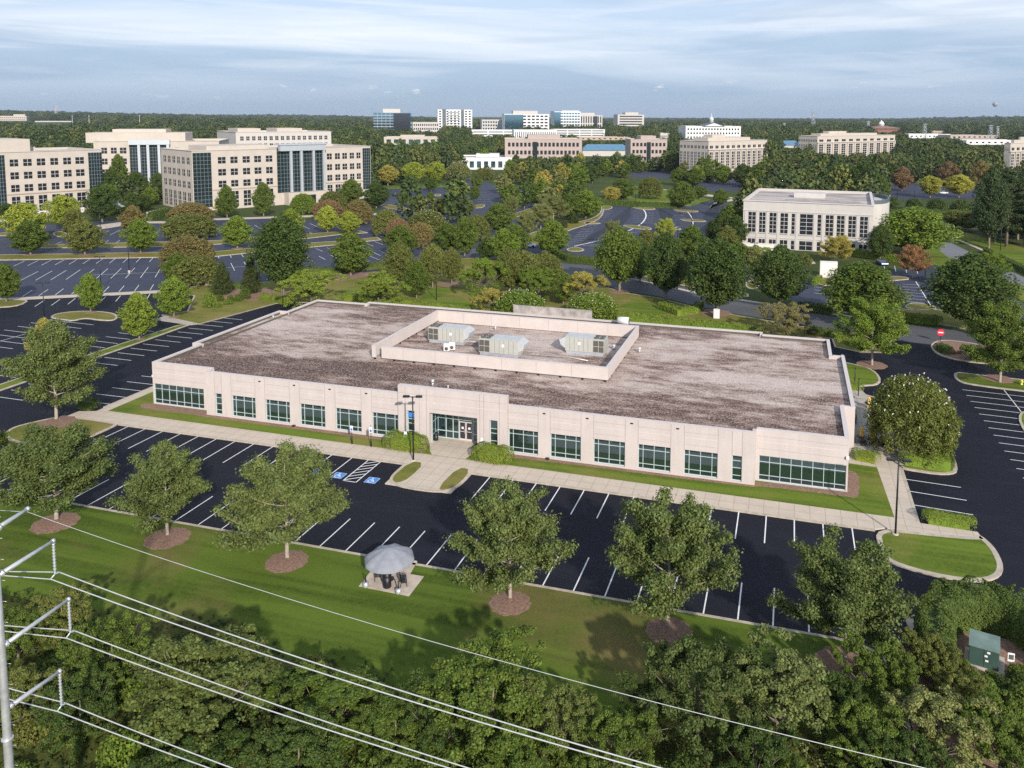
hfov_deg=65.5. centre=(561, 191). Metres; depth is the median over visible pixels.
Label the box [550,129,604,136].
office block
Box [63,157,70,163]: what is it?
window
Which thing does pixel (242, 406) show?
window
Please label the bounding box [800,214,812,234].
window
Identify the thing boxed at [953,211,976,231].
tree
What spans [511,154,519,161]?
tree
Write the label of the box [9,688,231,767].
power cable
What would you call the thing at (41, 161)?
window
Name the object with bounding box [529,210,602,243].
planted bed
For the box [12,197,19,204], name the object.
window
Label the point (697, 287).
road verge
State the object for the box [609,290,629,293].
mulch ring
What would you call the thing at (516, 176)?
tree
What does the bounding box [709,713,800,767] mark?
tree
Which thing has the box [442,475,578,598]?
tree
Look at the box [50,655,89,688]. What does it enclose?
shrub
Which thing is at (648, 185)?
flat topped tree
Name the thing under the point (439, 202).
tree
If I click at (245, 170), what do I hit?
window
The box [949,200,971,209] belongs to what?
shrub
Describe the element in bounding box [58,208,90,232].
tree
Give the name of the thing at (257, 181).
window
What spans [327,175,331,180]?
window
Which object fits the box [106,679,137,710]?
shrub
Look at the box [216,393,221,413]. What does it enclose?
window
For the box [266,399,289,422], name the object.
window
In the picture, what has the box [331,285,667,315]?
green turf
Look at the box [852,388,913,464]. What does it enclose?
patio
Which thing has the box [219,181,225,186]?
window
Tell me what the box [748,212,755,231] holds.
window
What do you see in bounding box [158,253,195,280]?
tree
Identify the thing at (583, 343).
rooftop air unit
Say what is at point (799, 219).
office villa
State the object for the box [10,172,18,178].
window
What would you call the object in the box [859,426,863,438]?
parasol
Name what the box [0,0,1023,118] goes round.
sky
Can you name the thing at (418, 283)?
tree
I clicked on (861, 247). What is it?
window
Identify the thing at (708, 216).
drive lane
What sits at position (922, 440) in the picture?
shrub
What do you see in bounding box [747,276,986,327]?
kerbed island
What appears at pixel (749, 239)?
window
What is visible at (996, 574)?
kerb
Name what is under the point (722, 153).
window
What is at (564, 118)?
office tower
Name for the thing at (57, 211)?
tree
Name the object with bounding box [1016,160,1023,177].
tree
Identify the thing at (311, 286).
tree
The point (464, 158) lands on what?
tree
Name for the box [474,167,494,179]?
flat topped tree
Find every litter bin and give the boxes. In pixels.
[383,574,390,588]
[434,432,437,440]
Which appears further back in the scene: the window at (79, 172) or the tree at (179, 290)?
the window at (79, 172)
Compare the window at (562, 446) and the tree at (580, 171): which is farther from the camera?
the tree at (580, 171)
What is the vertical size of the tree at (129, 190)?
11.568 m
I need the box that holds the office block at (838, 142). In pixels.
[798,131,895,155]
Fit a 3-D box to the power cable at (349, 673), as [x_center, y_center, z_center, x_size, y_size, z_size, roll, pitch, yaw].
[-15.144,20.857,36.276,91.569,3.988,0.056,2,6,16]
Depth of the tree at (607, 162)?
543.38 m
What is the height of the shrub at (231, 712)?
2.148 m
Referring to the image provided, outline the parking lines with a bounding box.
[0,199,1023,631]
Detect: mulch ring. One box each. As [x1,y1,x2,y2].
[29,512,80,533]
[36,416,78,428]
[143,527,191,549]
[265,550,308,573]
[336,272,365,277]
[437,281,464,286]
[489,591,531,615]
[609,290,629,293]
[645,617,692,645]
[700,309,731,316]
[815,646,873,682]
[856,360,887,369]
[983,374,1013,382]
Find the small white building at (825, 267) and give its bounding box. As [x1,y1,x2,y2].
[819,261,837,276]
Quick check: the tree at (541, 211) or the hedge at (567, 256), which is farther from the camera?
the tree at (541, 211)
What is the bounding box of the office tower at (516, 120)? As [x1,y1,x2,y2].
[502,111,548,129]
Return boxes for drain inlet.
[905,618,913,629]
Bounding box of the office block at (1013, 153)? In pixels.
[1003,137,1023,176]
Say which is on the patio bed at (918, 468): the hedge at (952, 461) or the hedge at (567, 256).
the hedge at (952, 461)
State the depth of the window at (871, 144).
741.45 m
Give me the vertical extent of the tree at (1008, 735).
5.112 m
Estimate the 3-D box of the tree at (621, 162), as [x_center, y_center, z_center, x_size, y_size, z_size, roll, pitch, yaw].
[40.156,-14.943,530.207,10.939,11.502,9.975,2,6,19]
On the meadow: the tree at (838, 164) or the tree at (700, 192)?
the tree at (700, 192)
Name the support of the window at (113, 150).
in the office block at (139, 150)
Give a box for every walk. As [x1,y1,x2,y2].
[0,189,982,321]
[68,387,980,536]
[155,316,198,324]
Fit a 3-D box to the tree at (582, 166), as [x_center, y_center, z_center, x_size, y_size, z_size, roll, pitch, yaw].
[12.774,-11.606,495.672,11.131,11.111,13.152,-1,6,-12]
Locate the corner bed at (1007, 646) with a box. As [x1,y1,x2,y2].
[905,632,1023,767]
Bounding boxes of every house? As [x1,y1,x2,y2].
[582,144,624,155]
[659,133,669,137]
[784,141,797,147]
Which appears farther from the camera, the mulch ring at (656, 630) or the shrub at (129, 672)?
the mulch ring at (656, 630)
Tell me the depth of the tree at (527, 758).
46.16 m
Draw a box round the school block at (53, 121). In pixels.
[35,121,71,121]
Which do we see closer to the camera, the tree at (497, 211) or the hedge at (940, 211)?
the tree at (497, 211)
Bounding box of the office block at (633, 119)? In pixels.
[613,112,643,126]
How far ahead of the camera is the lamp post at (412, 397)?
92.88 m
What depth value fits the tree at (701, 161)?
490.97 m
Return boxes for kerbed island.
[0,194,703,250]
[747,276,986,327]
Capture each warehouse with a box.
[905,134,950,137]
[938,135,995,138]
[960,139,1010,144]
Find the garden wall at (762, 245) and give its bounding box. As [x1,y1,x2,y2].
[743,242,776,250]
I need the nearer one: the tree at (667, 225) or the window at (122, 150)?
the tree at (667, 225)
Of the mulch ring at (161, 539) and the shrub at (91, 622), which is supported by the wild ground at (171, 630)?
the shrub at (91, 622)
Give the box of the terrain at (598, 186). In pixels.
[2,116,1023,746]
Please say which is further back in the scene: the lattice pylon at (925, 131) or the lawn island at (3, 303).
the lattice pylon at (925, 131)
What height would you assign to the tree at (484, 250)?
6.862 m
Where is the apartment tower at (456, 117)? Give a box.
[437,109,471,129]
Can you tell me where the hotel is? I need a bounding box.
[678,113,740,138]
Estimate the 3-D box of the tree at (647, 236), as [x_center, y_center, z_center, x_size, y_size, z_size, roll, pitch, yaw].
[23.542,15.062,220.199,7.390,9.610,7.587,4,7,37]
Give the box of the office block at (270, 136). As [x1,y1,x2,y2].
[217,128,330,144]
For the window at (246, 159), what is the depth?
346.75 m
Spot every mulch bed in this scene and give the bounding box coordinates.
[140,403,858,497]
[223,271,374,300]
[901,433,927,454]
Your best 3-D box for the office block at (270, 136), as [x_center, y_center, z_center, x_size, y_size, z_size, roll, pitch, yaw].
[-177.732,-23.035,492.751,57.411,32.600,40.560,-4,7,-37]
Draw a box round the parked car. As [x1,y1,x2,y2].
[876,259,888,265]
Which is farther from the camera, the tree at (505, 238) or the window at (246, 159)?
the window at (246, 159)
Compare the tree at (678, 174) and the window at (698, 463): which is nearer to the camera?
the window at (698, 463)
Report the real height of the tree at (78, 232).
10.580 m
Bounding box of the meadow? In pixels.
[603,186,709,205]
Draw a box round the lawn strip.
[0,230,379,259]
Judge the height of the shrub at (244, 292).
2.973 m
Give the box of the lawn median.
[0,324,186,388]
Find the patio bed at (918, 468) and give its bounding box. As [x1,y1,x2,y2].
[872,399,952,471]
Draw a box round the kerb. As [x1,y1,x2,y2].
[0,194,1023,750]
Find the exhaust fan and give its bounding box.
[617,316,629,324]
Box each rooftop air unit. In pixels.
[428,323,474,344]
[479,334,528,357]
[559,332,607,355]
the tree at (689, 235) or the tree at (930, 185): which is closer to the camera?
the tree at (689, 235)
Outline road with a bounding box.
[410,249,1010,343]
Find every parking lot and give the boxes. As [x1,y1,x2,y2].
[0,172,1023,318]
[0,293,1023,650]
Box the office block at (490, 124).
[480,119,501,129]
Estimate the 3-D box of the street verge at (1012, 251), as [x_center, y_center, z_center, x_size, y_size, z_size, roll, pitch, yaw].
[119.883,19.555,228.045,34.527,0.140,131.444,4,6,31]
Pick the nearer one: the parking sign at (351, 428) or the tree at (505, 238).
the parking sign at (351, 428)
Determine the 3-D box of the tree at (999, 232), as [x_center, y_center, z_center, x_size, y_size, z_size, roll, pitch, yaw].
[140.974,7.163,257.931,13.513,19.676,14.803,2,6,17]
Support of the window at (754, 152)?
in the office block at (732, 153)
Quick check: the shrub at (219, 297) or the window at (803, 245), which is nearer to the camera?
the shrub at (219, 297)
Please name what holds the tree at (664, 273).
on the lawn at (197, 312)
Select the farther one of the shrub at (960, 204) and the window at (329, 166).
the window at (329, 166)
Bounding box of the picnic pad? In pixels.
[359,560,423,595]
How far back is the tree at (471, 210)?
313.92 m
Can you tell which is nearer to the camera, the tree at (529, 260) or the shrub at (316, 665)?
the shrub at (316, 665)
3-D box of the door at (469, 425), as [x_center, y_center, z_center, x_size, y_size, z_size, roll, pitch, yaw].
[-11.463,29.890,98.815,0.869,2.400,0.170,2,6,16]
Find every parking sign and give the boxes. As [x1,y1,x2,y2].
[350,424,352,443]
[369,427,371,446]
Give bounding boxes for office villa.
[743,188,889,252]
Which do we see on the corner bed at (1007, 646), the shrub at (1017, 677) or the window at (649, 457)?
the shrub at (1017, 677)
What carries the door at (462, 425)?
in the office building at (738, 406)
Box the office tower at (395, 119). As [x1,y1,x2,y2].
[373,109,411,130]
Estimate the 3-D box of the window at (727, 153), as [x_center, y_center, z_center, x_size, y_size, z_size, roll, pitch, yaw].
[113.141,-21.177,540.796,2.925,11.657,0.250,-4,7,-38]
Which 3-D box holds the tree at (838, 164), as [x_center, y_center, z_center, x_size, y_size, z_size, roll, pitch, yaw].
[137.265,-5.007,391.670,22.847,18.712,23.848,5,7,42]
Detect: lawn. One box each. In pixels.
[0,493,902,747]
[109,392,893,516]
[161,258,887,352]
[846,363,877,384]
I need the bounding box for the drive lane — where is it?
[565,201,718,251]
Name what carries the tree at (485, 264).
on the green turf
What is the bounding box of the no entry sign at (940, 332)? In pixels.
[937,329,943,341]
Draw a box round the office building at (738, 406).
[152,299,855,491]
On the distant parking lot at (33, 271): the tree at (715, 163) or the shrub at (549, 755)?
the tree at (715, 163)
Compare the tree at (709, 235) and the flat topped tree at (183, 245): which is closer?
the flat topped tree at (183, 245)
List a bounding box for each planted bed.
[510,207,535,216]
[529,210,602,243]
[934,341,984,360]
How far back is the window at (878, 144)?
747.63 m
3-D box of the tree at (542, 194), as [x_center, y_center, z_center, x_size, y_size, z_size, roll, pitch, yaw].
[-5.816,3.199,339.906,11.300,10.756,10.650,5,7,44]
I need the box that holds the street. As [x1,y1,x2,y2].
[937,217,1023,285]
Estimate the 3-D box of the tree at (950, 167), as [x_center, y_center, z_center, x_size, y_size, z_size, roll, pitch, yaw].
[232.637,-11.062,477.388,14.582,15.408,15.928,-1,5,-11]
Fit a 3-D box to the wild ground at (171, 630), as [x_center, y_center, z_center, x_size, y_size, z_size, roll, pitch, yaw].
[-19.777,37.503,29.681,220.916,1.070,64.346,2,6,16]
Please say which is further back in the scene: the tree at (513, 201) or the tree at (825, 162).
the tree at (825, 162)
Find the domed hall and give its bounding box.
[872,120,898,132]
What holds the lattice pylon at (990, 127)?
on the terrain at (598, 186)
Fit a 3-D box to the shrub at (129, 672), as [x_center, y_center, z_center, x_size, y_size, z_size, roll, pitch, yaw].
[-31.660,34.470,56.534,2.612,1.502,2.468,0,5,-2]
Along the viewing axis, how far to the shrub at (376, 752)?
47.96 m
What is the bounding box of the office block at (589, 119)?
[581,113,601,127]
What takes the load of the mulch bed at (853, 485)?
on the building lawn at (871, 498)
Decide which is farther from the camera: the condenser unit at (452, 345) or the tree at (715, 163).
the tree at (715, 163)
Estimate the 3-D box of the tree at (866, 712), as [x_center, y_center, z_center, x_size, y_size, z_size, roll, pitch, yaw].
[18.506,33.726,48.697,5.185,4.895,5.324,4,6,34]
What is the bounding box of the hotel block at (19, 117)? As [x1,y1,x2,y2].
[0,114,29,120]
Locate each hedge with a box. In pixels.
[75,396,99,410]
[147,207,170,220]
[233,281,243,288]
[259,292,292,304]
[301,261,383,273]
[342,293,474,309]
[385,184,446,188]
[553,249,596,264]
[600,199,681,208]
[613,311,765,332]
[658,301,703,315]
[797,301,835,313]
[803,325,841,337]
[811,274,822,285]
[850,447,881,463]
[851,248,906,263]
[889,208,973,214]
[898,437,950,471]
[900,311,942,325]
[913,574,1023,684]
[921,507,976,530]
[940,439,955,467]
[959,344,1023,365]
[982,247,1023,272]
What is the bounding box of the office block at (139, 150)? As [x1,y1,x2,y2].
[85,129,228,181]
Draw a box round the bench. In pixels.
[399,572,406,586]
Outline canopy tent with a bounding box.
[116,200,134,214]
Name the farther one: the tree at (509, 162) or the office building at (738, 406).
the tree at (509, 162)
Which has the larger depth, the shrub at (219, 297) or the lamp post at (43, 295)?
the shrub at (219, 297)
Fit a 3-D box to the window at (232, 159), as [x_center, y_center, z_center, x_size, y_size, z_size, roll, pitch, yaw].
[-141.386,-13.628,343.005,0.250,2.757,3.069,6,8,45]
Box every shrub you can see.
[2,759,37,767]
[11,698,39,725]
[12,713,52,749]
[31,661,42,681]
[38,652,77,682]
[44,623,66,644]
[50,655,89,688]
[51,700,104,747]
[63,615,102,646]
[67,655,102,671]
[95,728,148,767]
[102,667,133,683]
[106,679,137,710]
[121,682,154,713]
[137,744,165,762]
[141,734,177,757]
[147,709,182,736]
[149,695,188,714]
[171,630,204,641]
[201,293,216,307]
[211,742,231,767]
[213,698,246,731]
[216,295,223,300]
[217,738,246,759]
[226,294,233,300]
[229,693,243,702]
[233,294,242,300]
[240,287,250,299]
[264,759,283,767]
[275,696,304,726]
[288,653,329,693]
[289,655,331,686]
[335,705,354,721]
[345,671,381,702]
[367,734,417,767]
[414,739,459,767]
[537,746,551,762]
[547,748,586,767]
[558,727,572,743]
[561,220,567,227]
[568,215,578,223]
[633,757,663,767]
[662,754,697,767]
[669,746,704,767]
[770,753,811,767]
[844,760,867,767]
[889,197,899,208]
[905,198,923,208]
[910,421,931,451]
[925,198,947,209]
[931,685,952,696]
[936,666,969,694]
[945,692,968,718]
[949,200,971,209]
[959,656,971,668]
[959,665,977,674]
[963,668,1001,703]
[983,668,998,678]
[991,672,1014,700]
[993,705,1023,755]
[1002,682,1023,713]
[1004,662,1023,681]
[1010,670,1023,690]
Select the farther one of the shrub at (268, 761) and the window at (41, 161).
the window at (41, 161)
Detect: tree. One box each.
[0,202,47,238]
[0,203,13,217]
[0,263,21,301]
[0,315,109,418]
[0,419,121,519]
[0,430,21,473]
[0,661,75,753]
[3,604,61,667]
[5,219,52,253]
[19,579,98,654]
[23,317,54,370]
[28,661,127,767]
[41,194,81,227]
[56,607,159,714]
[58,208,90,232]
[61,219,106,254]
[73,272,103,311]
[80,183,122,221]
[102,183,120,208]
[102,439,212,535]
[103,166,120,187]
[106,153,130,179]
[116,205,148,228]
[116,292,159,339]
[118,218,159,252]
[120,192,140,209]
[121,182,139,196]
[124,171,151,196]
[124,622,281,767]
[127,700,251,767]
[136,195,154,210]
[140,187,159,203]
[149,172,162,199]
[151,275,192,315]
[156,234,216,266]
[158,212,220,239]
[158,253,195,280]
[165,202,214,219]
[166,254,218,288]
[209,437,352,557]
[212,200,224,215]
[214,185,237,217]
[218,215,254,247]
[235,662,315,729]
[238,698,347,767]
[243,213,315,295]
[249,182,275,215]
[262,660,398,767]
[274,268,350,308]
[283,208,305,227]
[289,193,316,214]
[310,199,343,217]
[314,205,338,231]
[318,191,346,208]
[327,231,373,275]
[335,211,362,231]
[338,179,362,201]
[341,198,374,223]
[349,682,433,767]
[354,270,411,302]
[361,182,391,207]
[370,208,400,235]
[377,165,399,185]
[379,241,416,286]
[381,224,419,250]
[385,217,409,237]
[397,667,482,767]
[398,189,408,206]
[401,162,424,179]
[403,173,419,188]
[403,259,430,297]
[407,209,446,230]
[407,222,434,247]
[409,196,427,212]
[415,624,560,767]
[418,242,447,287]
[423,162,446,180]
[424,176,437,190]
[426,192,435,200]
[430,197,445,214]
[432,222,456,249]
[442,191,459,216]
[442,246,464,283]
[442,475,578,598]
[446,161,470,179]
[447,180,470,197]
[448,215,479,255]
[458,197,475,215]
[458,257,510,297]
[459,154,468,164]
[468,214,492,239]
[469,185,481,198]
[469,287,509,310]
[470,173,482,187]
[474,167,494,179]
[474,724,555,767]
[475,238,494,257]
[480,147,489,153]
[483,202,516,229]
[485,228,520,257]
[491,289,547,312]
[492,247,522,291]
[493,174,511,191]
[496,184,514,200]
[501,169,514,180]
[501,185,522,207]
[502,249,543,288]
[503,159,513,174]
[503,196,520,211]
[505,223,533,251]
[506,163,521,179]
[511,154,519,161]
[512,171,526,183]
[514,672,597,767]
[516,180,533,208]
[516,210,538,232]
[517,161,528,172]
[518,267,560,301]
[525,183,545,203]
[526,167,539,183]
[528,203,554,228]
[532,171,551,185]
[532,178,548,196]
[533,219,572,254]
[535,250,563,289]
[536,187,560,200]
[537,193,573,219]
[538,170,552,183]
[551,271,576,303]
[552,172,567,184]
[552,184,565,195]
[553,179,565,195]
[554,162,570,180]
[559,186,579,196]
[560,193,584,218]
[560,271,610,297]
[561,181,584,194]
[566,163,577,179]
[566,292,619,319]
[567,172,586,193]
[569,704,656,767]
[574,168,589,185]
[575,164,589,178]
[575,189,604,217]
[576,152,584,158]
[586,165,600,182]
[592,225,647,290]
[596,164,607,176]
[600,187,621,200]
[600,219,620,238]
[603,158,613,175]
[604,484,743,626]
[609,178,637,199]
[609,670,676,737]
[612,151,621,158]
[615,160,625,174]
[615,163,631,177]
[629,159,638,169]
[629,239,653,281]
[632,633,769,766]
[637,177,662,198]
[637,228,656,247]
[638,161,647,172]
[642,231,690,300]
[654,218,676,235]
[662,154,675,172]
[665,181,697,208]
[669,167,687,182]
[675,224,709,264]
[679,161,688,171]
[681,236,754,308]
[684,168,705,186]
[693,156,710,176]
[695,186,708,198]
[705,219,715,239]
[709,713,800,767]
[710,210,730,238]
[711,160,721,180]
[712,165,733,183]
[712,188,730,205]
[716,225,739,242]
[716,623,834,767]
[720,203,742,219]
[722,241,748,267]
[727,214,749,241]
[729,163,751,184]
[744,169,765,183]
[744,246,764,270]
[747,244,813,308]
[748,163,767,181]
[754,301,815,336]
[760,156,770,165]
[765,523,921,661]
[792,667,868,757]
[799,252,812,268]
[801,167,817,180]
[816,695,905,767]
[817,234,855,261]
[819,260,912,315]
[821,159,829,166]
[826,162,852,188]
[829,630,922,742]
[831,296,911,364]
[845,160,886,190]
[852,721,956,767]
[862,372,964,467]
[865,224,896,258]
[868,173,891,195]
[873,206,963,249]
[880,683,1010,767]
[882,162,897,178]
[891,166,913,190]
[893,243,932,277]
[897,626,962,691]
[916,176,942,197]
[916,251,1023,332]
[932,671,992,717]
[935,161,961,181]
[940,210,966,227]
[942,174,976,197]
[952,689,1023,767]
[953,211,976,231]
[960,299,1023,382]
[968,160,989,183]
[968,165,1013,247]
[978,251,1013,274]
[979,194,1015,242]
[999,167,1023,246]
[1004,216,1019,237]
[1009,172,1023,245]
[1010,226,1019,239]
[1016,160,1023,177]
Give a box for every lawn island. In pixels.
[0,300,24,306]
[9,419,113,440]
[53,311,114,319]
[882,532,996,577]
[957,373,1023,389]
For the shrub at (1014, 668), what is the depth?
57.10 m
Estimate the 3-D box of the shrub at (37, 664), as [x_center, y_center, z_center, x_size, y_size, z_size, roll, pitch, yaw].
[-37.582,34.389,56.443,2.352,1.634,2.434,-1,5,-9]
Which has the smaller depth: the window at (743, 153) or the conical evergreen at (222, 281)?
the conical evergreen at (222, 281)
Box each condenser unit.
[443,343,449,351]
[449,342,454,350]
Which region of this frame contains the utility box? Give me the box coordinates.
[713,309,719,318]
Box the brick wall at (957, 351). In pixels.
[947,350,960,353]
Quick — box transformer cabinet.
[964,628,1004,675]
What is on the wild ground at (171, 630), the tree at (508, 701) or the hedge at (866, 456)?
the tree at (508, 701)
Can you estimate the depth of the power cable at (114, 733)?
38.02 m
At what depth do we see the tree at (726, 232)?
239.29 m
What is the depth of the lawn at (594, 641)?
65.46 m
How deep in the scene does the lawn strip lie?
233.31 m
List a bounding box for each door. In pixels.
[459,421,465,440]
[466,422,472,440]
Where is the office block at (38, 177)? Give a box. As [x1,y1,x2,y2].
[0,138,102,213]
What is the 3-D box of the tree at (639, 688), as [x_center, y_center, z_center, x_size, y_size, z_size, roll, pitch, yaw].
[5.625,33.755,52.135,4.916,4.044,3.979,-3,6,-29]
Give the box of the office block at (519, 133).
[512,130,556,137]
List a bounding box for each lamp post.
[36,282,48,316]
[94,256,104,281]
[122,233,131,272]
[403,395,421,460]
[431,272,440,299]
[886,457,911,535]
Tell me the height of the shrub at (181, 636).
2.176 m
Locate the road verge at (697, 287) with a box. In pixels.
[645,274,746,295]
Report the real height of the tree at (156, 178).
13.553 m
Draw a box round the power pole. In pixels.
[0,506,74,767]
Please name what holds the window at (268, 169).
in the office block at (286, 173)
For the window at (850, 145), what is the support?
in the office block at (838, 142)
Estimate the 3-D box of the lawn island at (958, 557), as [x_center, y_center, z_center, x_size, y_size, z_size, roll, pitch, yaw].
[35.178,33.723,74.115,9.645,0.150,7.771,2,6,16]
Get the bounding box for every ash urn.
[363,575,368,587]
[395,581,401,594]
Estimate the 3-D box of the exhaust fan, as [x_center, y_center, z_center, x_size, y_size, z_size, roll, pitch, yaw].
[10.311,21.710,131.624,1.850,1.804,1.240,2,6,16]
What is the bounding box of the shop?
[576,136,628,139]
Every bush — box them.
[382,429,429,453]
[470,441,514,465]
[850,381,864,390]
[932,342,955,354]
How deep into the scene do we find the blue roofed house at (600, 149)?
815.74 m
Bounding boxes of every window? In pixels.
[10,159,17,166]
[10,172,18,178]
[11,185,19,191]
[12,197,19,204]
[23,159,31,165]
[24,172,32,178]
[25,184,32,190]
[25,196,33,203]
[37,158,44,164]
[37,171,45,177]
[38,183,46,189]
[39,195,46,203]
[50,158,57,164]
[51,170,58,176]
[52,182,59,189]
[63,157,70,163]
[64,170,71,176]
[64,182,71,188]
[75,157,83,163]
[76,169,84,175]
[77,181,84,187]
[77,192,85,200]
[101,148,106,153]
[102,159,107,164]
[111,148,116,153]
[120,148,125,152]
[154,383,203,408]
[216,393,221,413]
[218,157,225,163]
[218,169,225,175]
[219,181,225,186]
[230,157,237,162]
[231,168,237,174]
[231,180,237,186]
[232,191,238,198]
[232,395,255,418]
[243,156,249,162]
[243,168,249,173]
[243,179,250,185]
[244,190,250,197]
[244,199,250,205]
[254,156,260,161]
[254,167,260,173]
[255,179,261,184]
[266,155,271,161]
[266,167,272,172]
[266,178,272,183]
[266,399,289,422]
[300,403,324,426]
[327,164,331,169]
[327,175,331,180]
[335,153,339,158]
[335,164,339,169]
[336,408,361,431]
[342,153,346,158]
[373,412,397,435]
[408,410,414,431]
[431,413,438,441]
[490,420,497,444]
[509,429,537,454]
[551,434,580,459]
[594,439,624,465]
[638,444,670,471]
[684,450,717,477]
[691,152,692,168]
[721,152,723,165]
[726,152,728,166]
[731,151,734,168]
[732,455,741,480]
[737,151,739,165]
[742,151,744,163]
[747,151,749,165]
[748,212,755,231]
[748,238,754,242]
[753,151,755,164]
[758,455,845,489]
[759,212,765,231]
[769,213,776,232]
[769,239,775,243]
[780,213,787,233]
[780,240,786,246]
[791,214,794,233]
[799,241,811,250]
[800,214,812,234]
[817,215,820,234]
[819,144,822,152]
[825,215,832,235]
[826,144,830,154]
[834,144,837,153]
[836,216,844,235]
[841,144,845,154]
[848,144,852,155]
[848,216,855,236]
[856,143,859,152]
[859,244,866,250]
[860,217,867,237]
[863,143,866,154]
[870,143,873,153]
[876,143,879,154]
[889,143,892,154]
[1011,154,1013,166]
[1016,154,1018,169]
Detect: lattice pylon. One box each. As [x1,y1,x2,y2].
[921,124,927,138]
[987,125,993,138]
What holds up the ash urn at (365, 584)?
on the picnic pad
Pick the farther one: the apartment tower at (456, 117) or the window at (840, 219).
the apartment tower at (456, 117)
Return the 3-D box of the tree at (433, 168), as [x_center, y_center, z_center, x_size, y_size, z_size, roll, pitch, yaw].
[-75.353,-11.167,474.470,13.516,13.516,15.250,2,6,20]
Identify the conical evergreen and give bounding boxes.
[210,261,235,294]
[240,256,262,293]
[703,154,714,181]
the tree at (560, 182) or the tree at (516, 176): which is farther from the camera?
the tree at (516, 176)
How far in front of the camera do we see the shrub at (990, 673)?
56.83 m
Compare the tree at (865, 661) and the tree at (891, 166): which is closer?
the tree at (865, 661)
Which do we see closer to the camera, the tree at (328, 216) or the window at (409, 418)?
the window at (409, 418)
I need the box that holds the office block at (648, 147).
[625,135,667,163]
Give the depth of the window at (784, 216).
243.37 m
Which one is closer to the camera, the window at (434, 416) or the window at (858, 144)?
the window at (434, 416)
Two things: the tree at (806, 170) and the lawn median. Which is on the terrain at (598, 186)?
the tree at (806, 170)
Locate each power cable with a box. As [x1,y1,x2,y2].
[0,510,923,767]
[4,575,641,767]
[4,625,468,767]
[5,631,449,767]
[9,571,661,767]
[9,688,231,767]
[10,699,208,767]
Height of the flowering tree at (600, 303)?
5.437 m
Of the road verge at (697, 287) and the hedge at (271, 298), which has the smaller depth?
the hedge at (271, 298)
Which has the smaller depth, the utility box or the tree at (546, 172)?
the utility box
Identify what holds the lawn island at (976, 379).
on the parking lot at (988, 477)
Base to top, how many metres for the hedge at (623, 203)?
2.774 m
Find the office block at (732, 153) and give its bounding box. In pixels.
[679,134,767,175]
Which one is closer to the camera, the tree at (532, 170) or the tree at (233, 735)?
the tree at (233, 735)
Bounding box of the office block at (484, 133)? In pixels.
[471,130,511,136]
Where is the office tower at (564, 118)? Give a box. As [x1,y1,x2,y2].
[550,111,580,126]
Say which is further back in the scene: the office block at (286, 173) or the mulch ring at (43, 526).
the office block at (286, 173)
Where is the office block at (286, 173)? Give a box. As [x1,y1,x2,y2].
[161,143,370,209]
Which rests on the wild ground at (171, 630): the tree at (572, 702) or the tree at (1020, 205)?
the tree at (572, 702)
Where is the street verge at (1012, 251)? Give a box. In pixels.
[922,229,1023,301]
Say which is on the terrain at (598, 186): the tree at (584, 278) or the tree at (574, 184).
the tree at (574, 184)
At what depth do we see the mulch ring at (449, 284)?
190.56 m
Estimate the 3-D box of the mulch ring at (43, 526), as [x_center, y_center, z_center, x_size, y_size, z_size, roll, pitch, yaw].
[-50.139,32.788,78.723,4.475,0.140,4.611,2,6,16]
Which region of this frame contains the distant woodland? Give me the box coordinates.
[0,109,1023,220]
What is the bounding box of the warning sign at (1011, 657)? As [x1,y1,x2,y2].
[1008,653,1014,665]
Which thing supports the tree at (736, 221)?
on the distant parking lot at (33, 271)
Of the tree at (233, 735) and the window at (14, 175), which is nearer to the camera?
the tree at (233, 735)
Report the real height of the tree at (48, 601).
4.132 m
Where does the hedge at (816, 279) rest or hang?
on the kerbed island at (948, 319)
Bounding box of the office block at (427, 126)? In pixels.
[413,122,438,132]
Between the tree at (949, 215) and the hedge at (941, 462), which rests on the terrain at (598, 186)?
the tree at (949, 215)
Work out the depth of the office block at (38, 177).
323.80 m
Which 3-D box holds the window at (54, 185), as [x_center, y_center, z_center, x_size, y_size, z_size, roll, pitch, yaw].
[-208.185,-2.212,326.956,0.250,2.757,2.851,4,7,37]
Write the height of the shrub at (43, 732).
1.985 m
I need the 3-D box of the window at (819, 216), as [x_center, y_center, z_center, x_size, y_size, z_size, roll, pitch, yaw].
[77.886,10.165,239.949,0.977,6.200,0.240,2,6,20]
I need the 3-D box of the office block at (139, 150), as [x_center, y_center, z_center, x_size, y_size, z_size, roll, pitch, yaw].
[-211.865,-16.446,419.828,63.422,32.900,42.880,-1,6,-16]
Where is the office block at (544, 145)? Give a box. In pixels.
[505,134,581,158]
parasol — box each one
[364,543,413,580]
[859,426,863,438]
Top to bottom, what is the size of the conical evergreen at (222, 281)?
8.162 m
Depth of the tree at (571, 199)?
308.59 m
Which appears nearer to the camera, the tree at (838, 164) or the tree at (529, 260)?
the tree at (529, 260)
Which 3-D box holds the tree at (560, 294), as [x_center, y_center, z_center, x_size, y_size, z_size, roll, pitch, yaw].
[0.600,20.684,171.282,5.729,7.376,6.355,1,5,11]
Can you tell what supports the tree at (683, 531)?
on the lawn at (594, 641)
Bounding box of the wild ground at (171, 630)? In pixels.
[0,593,993,767]
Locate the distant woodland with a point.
(933, 155)
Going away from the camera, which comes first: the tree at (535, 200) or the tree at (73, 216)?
the tree at (73, 216)

